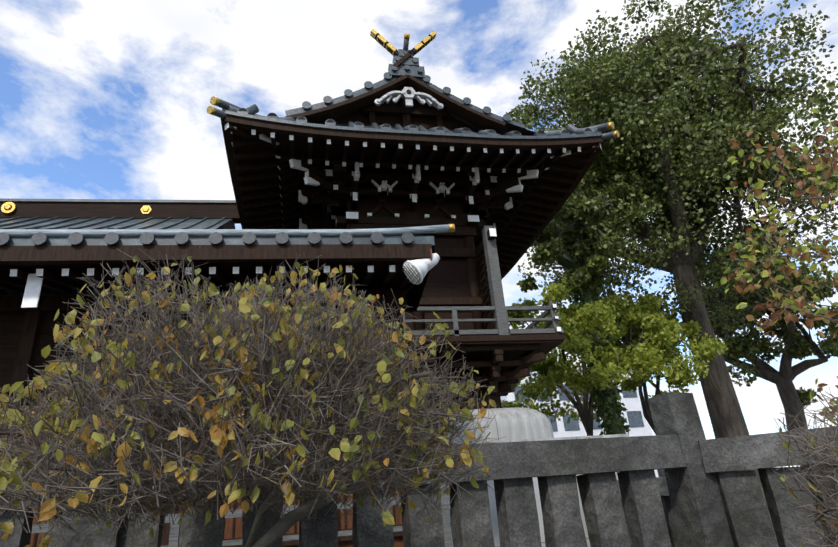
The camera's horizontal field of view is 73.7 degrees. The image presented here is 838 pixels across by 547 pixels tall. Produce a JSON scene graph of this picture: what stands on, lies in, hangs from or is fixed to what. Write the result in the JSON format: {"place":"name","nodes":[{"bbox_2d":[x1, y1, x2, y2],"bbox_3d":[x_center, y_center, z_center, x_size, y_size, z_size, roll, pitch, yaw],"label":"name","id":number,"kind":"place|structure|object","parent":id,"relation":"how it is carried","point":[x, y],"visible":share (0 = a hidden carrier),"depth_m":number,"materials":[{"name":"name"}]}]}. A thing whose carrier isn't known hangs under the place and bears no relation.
{"place":"outdoors","nodes":[
{"label":"outdoors","id":0,"kind":"place"},
{"bbox_2d":[0,0,837,466],"label":"sky","id":1,"kind":"structure","parent":0,"point":[100,99],"materials":[{"name":"blue"}]},
{"bbox_2d":[500,369,658,476],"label":"building","id":2,"kind":"structure","parent":0,"point":[637,422],"depth_m":52.70,"materials":[{"name":"white paint"}]},
{"label":"ground","id":3,"kind":"structure","parent":0,"visible":0},
{"bbox_2d":[0,198,454,546],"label":"hall","id":4,"kind":"structure","parent":3,"relation":"on","point":[52,251],"depth_m":6.99,"materials":[{"name":"brown wood"}]},
{"bbox_2d":[393,249,441,322],"bbox_3d":[-0.230,0.161,7.361,0.516,0.775,1.265,12,-28,-34],"label":"floodlight","id":5,"kind":"object","parent":4,"relation":"attached to","point":[415,271],"visible":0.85,"depth_m":6.94,"materials":[{"name":"white metal"}]},
{"bbox_2d":[0,244,507,546],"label":"shrub","id":6,"kind":"object","parent":3,"relation":"on","point":[231,389],"visible":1,"depth_m":1.74,"materials":[{"name":"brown plant"}]},
{"bbox_2d":[0,392,837,546],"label":"stone fence","id":7,"kind":"object","parent":3,"relation":"on","point":[699,491],"visible":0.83,"depth_m":3.41,"materials":[{"name":"grey stone"}]},
{"bbox_2d":[501,377,540,411],"bbox_3d":[2.525,6.518,20.425,4.064,7.058,4.286,-13,-25,20],"label":"young tree","id":8,"kind":"object","parent":3,"relation":"on","point":[506,404],"visible":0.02,"depth_m":20.56,"materials":[{"name":"green plant"}]},
{"bbox_2d":[440,434,628,546],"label":"stone platform","id":9,"kind":"structure","parent":3,"relation":"on","point":[493,509],"depth_m":9.00,"materials":[{"name":"stone"}]},
{"bbox_2d":[411,407,553,442],"bbox_3d":[-0.245,3.853,12.362,4.600,0.700,5.800,0,-24,-11],"label":"kamebara","id":10,"kind":"object","parent":9,"relation":"on","point":[516,423],"visible":0.27,"depth_m":10.05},
{"bbox_2d":[207,29,618,410],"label":"honden","id":11,"kind":"structure","parent":10,"relation":"on","point":[404,142],"depth_m":11.89,"materials":[{"name":"brown wood"}]},
{"bbox_2d":[516,176,630,436],"bbox_3d":[5.030,1.927,16.186,3.711,11.743,3.367,0,-24,-11],"label":"ivy tree","id":12,"kind":"object","parent":3,"relation":"on","point":[593,242],"visible":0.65,"depth_m":16.97,"materials":[{"name":"green plant"}]},
{"bbox_2d":[507,272,665,435],"bbox_3d":[4.737,4.017,16.715,4.522,8.362,4.924,13,-29,-36],"label":"young tree","id":13,"kind":"object","parent":3,"relation":"on","point":[551,373],"visible":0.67,"depth_m":16.60,"materials":[{"name":"green plant"}]},
{"bbox_2d":[571,291,727,433],"bbox_3d":[7.651,4.487,18.185,4.821,8.253,5.346,8,-26,-28],"label":"young tree","id":14,"kind":"object","parent":3,"relation":"on","point":[652,327],"visible":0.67,"depth_m":17.51,"materials":[{"name":"green plant"}]},
{"bbox_2d":[506,0,837,540],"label":"tree","id":15,"kind":"object","parent":3,"relation":"on","point":[654,101],"visible":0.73,"depth_m":19.15,"materials":[{"name":"green plant"}]},
{"bbox_2d":[696,239,837,484],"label":"tree","id":16,"kind":"object","parent":3,"relation":"on","point":[797,344],"visible":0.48,"depth_m":24.96,"materials":[{"name":"green plant"}]},
{"bbox_2d":[714,108,837,424],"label":"tree","id":17,"kind":"object","parent":3,"relation":"on","point":[799,303],"visible":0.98,"depth_m":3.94,"materials":[{"name":"green plant"}]},
{"bbox_2d":[769,388,837,546],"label":"shrub","id":18,"kind":"object","parent":3,"relation":"on","point":[811,444],"visible":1,"depth_m":1.65,"materials":[{"name":"brown plant"}]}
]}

